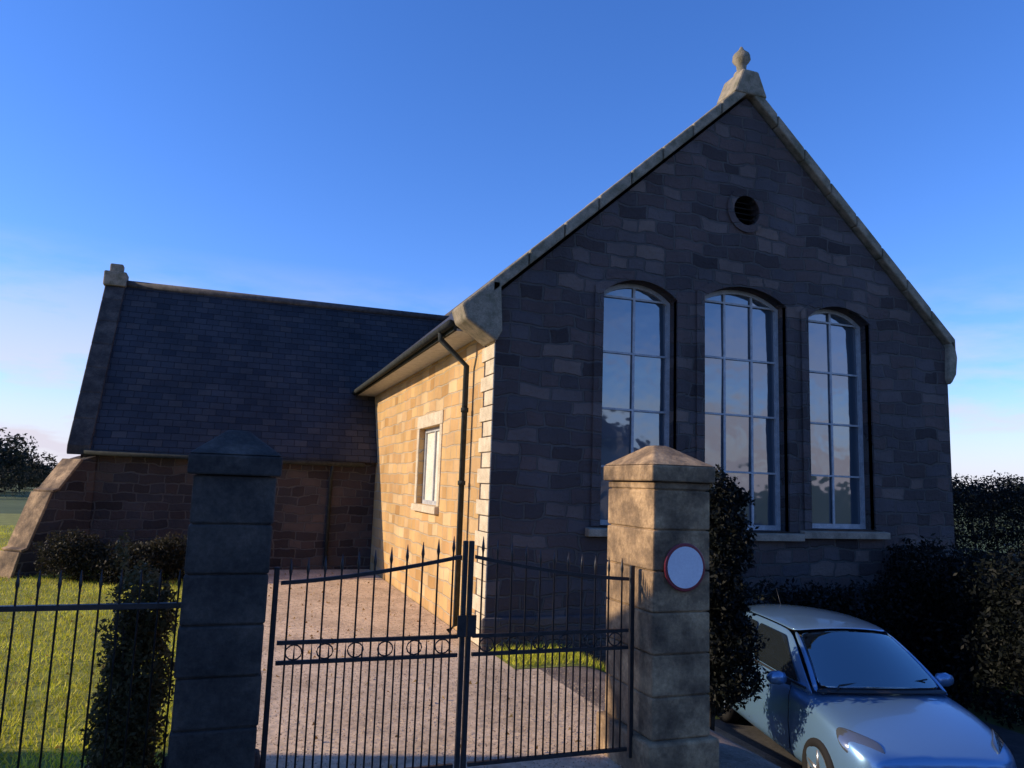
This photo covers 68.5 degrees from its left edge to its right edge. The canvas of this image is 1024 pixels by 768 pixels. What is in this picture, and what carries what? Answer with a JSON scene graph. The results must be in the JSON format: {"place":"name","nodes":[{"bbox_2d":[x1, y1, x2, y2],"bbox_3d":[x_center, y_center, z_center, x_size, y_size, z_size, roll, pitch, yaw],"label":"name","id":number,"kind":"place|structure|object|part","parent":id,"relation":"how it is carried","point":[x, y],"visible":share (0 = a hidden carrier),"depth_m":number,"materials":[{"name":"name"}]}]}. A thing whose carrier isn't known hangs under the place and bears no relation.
{"place":"outdoors","nodes":[
{"label":"outdoors","id":0,"kind":"place"},
{"bbox_2d":[0,513,182,767],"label":"lawn","id":1,"kind":"structure","parent":0,"point":[9,519],"depth_m":7.78,"materials":[{"name":"plant"}]},
{"bbox_2d":[30,529,119,580],"bbox_3d":[-7.896,3.126,13.762,1.552,0.996,1.051,5,-8,-20],"label":"shrub","id":2,"kind":"object","parent":1,"relation":"on","point":[83,555],"visible":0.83,"depth_m":13.56,"materials":[{"name":"green plant"}]},
{"bbox_2d":[0,569,180,767],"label":"railing","id":3,"kind":"object","parent":1,"relation":"on","point":[78,606],"visible":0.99,"depth_m":4.30,"materials":[{"name":"black metal"}]},
{"bbox_2d":[92,538,165,584],"bbox_3d":[-6.940,3.229,13.709,1.216,0.844,0.945,5,-8,-20],"label":"shrub","id":4,"kind":"object","parent":1,"relation":"on","point":[136,553],"visible":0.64,"depth_m":13.56,"materials":[{"name":"green plant"}]},
{"bbox_2d":[79,529,180,767],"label":"shrub","id":5,"kind":"object","parent":1,"relation":"on","point":[139,696],"visible":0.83,"depth_m":4.67,"materials":[{"name":"green plant"}]},
{"bbox_2d":[139,530,186,580],"bbox_3d":[-6.458,3.258,14.290,0.920,0.972,1.555,-6,-11,44],"label":"shrub","id":6,"kind":"object","parent":1,"relation":"on","point":[174,557],"visible":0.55,"depth_m":14.09,"materials":[{"name":"green plant"}]},
{"bbox_2d":[1,573,579,767],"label":"fallen leaves","id":7,"kind":"object","parent":1,"relation":"on","point":[309,651],"visible":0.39,"depth_m":8.59,"materials":[{"name":"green plant"}]},
{"bbox_2d":[262,569,478,658],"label":"path","id":8,"kind":"structure","parent":0,"point":[352,586],"depth_m":11.01,"materials":[{"name":"brown gravel"}]},
{"bbox_2d":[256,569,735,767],"bbox_3d":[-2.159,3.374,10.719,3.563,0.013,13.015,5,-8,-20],"label":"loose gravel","id":9,"kind":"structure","parent":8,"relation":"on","point":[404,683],"depth_m":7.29,"materials":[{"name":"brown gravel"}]},
{"bbox_2d":[0,473,1023,734],"bbox_3d":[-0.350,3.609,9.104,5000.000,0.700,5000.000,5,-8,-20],"label":"ground","id":10,"kind":"structure","parent":0,"point":[12,503],"depth_m":39.47,"materials":[{"name":"green plant"}]},
{"bbox_2d":[0,439,11,467],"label":"tree","id":11,"kind":"object","parent":10,"relation":"on","point":[2,461],"visible":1,"depth_m":57.59,"materials":[{"name":"green plant"}]},
{"bbox_2d":[0,427,38,491],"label":"tree","id":12,"kind":"object","parent":10,"relation":"on","point":[12,458],"visible":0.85,"depth_m":62.17,"materials":[{"name":"green plant"}]},
{"bbox_2d":[0,465,50,497],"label":"field hedge","id":13,"kind":"object","parent":10,"relation":"on","point":[37,479],"visible":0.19,"depth_m":49.87,"materials":[{"name":"green plant"}]},
{"bbox_2d":[2,449,56,488],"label":"tree","id":14,"kind":"object","parent":10,"relation":"on","point":[32,463],"visible":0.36,"depth_m":72.50,"materials":[{"name":"green plant"}]},
{"bbox_2d":[161,430,282,767],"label":"gate pier","id":15,"kind":"structure","parent":10,"relation":"on","point":[217,689],"depth_m":4.39,"materials":[{"name":"stone"}]},
{"bbox_2d":[260,536,468,767],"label":"gate","id":16,"kind":"structure","parent":15,"relation":"attached to","point":[461,625],"depth_m":4.83,"materials":[{"name":"black metal"}]},
{"bbox_2d":[256,650,620,767],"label":"yard","id":17,"kind":"structure","parent":10,"relation":"on","point":[274,729],"depth_m":6.49,"materials":[{"name":"brown gravel"}]},
{"bbox_2d":[0,47,956,669],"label":"chapel","id":18,"kind":"structure","parent":10,"relation":"on","point":[724,283],"depth_m":11.50,"materials":[{"name":"brown stone"}]},
{"bbox_2d":[411,410,443,514],"bbox_3d":[-1.363,1.318,12.601,0.230,1.640,1.760,5,-8,-20],"label":"side window","id":19,"kind":"structure","parent":18,"relation":"in","point":[433,436],"depth_m":12.77,"materials":[{"name":"grey paint"}]},
{"bbox_2d":[585,271,685,536],"bbox_3d":[1.720,0.242,10.342,1.560,3.640,0.350,5,-8,-20],"label":"window","id":20,"kind":"structure","parent":18,"relation":"in","point":[631,349],"depth_m":10.51,"materials":[{"name":"glass"}]},
{"bbox_2d":[696,278,804,541],"bbox_3d":[3.364,0.336,10.933,1.840,3.800,0.350,5,-8,-20],"label":"window","id":21,"kind":"structure","parent":18,"relation":"in","point":[737,374],"depth_m":11.09,"materials":[{"name":"glass"}]},
{"bbox_2d":[800,298,890,539],"bbox_3d":[4.978,0.498,11.506,1.600,3.660,0.350,5,-8,-20],"label":"window","id":22,"kind":"structure","parent":18,"relation":"in","point":[831,381],"depth_m":11.62,"materials":[{"name":"glass"}]},
{"bbox_2d":[596,445,718,767],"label":"gate pier","id":23,"kind":"structure","parent":10,"relation":"on","point":[658,503],"depth_m":5.46,"materials":[{"name":"stone"}]},
{"bbox_2d":[460,536,634,767],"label":"gate","id":24,"kind":"structure","parent":23,"relation":"attached to","point":[471,626],"depth_m":5.23,"materials":[{"name":"black metal"}]},
{"bbox_2d":[664,543,704,591],"bbox_3d":[1.250,1.326,5.442,0.344,0.344,0.020,5,-8,-20],"label":"round sign","id":25,"kind":"object","parent":23,"relation":"attached to","point":[684,567],"visible":1,"depth_m":5.43,"materials":[{"name":"white metal"}]},
{"bbox_2d":[705,464,769,730],"bbox_3d":[1.966,2.205,7.364,0.987,2.839,1.070,7,-9,-35],"label":"bush","id":26,"kind":"object","parent":10,"relation":"on","point":[730,541],"visible":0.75,"depth_m":7.12,"materials":[{"name":"green plant"}]},
{"bbox_2d":[492,648,1018,718],"bbox_3d":[3.547,3.819,9.951,7.880,0.700,1.000,5,-8,-20],"label":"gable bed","id":27,"kind":"object","parent":10,"relation":"on","point":[549,665],"visible":0.16,"depth_m":8.55,"materials":[{"name":"plant"}]},
{"bbox_2d":[490,641,1019,695],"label":"grass","id":28,"kind":"structure","parent":27,"relation":"on","point":[576,658],"depth_m":8.74,"materials":[{"name":"green plant"}]},
{"bbox_2d":[715,717,1023,767],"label":"lane","id":29,"kind":"structure","parent":10,"relation":"on","point":[744,730],"depth_m":8.41,"materials":[{"name":"grey asphalt"}]},
{"bbox_2d":[739,575,1023,694],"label":"hedge","id":30,"kind":"object","parent":10,"relation":"on","point":[884,617],"visible":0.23,"depth_m":10.27,"materials":[{"name":"green plant"}]},
{"bbox_2d":[875,533,1023,728],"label":"hedge","id":31,"kind":"object","parent":10,"relation":"on","point":[969,585],"visible":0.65,"depth_m":9.82,"materials":[{"name":"green plant"}]},
{"bbox_2d":[952,479,999,514],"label":"tree","id":32,"kind":"object","parent":10,"relation":"on","point":[970,493],"visible":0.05,"depth_m":91.03,"materials":[{"name":"green plant"}]},
{"bbox_2d":[952,470,1023,582],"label":"hedge","id":33,"kind":"object","parent":10,"relation":"on","point":[1001,502],"visible":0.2,"depth_m":16.32,"materials":[{"name":"green plant"}]},
{"bbox_2d":[953,498,1023,547],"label":"field hedge","id":34,"kind":"object","parent":10,"relation":"on","point":[985,524],"visible":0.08,"depth_m":33.48,"materials":[{"name":"green plant"}]},
{"bbox_2d":[986,474,1023,518],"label":"tree","id":35,"kind":"object","parent":10,"relation":"on","point":[1004,485],"visible":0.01,"depth_m":94.28,"materials":[{"name":"green plant"}]},
{"bbox_2d":[995,476,1023,512],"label":"tree","id":36,"kind":"object","parent":10,"relation":"on","point":[1016,480],"visible":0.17,"depth_m":86.36,"materials":[{"name":"green plant"}]},
{"bbox_2d":[0,0,1023,490],"label":"sky","id":37,"kind":"structure","parent":0,"point":[401,155],"materials":[{"name":"blue"}]},
{"bbox_2d":[539,666,793,767],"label":"paved road","id":38,"kind":"structure","parent":0,"point":[734,752],"depth_m":7.44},
{"bbox_2d":[718,588,1016,767],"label":"parked car","id":39,"kind":"object","parent":38,"relation":"on","point":[842,690],"visible":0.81,"depth_m":7.09,"materials":[{"name":"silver metal"}]},
{"bbox_3d":[2.695,2.911,8.899,0.166,0.364,1.031,3,-8,-5],"label":"rear side window","id":40,"kind":"part","parent":39,"relation":"part of","materials":[{"name":"black glass"}]},
{"bbox_3d":[2.785,2.783,7.864,0.159,0.381,1.143,3,-8,-5],"label":"front side window","id":41,"kind":"part","parent":39,"relation":"part of","materials":[{"name":"black glass"}]}
]}

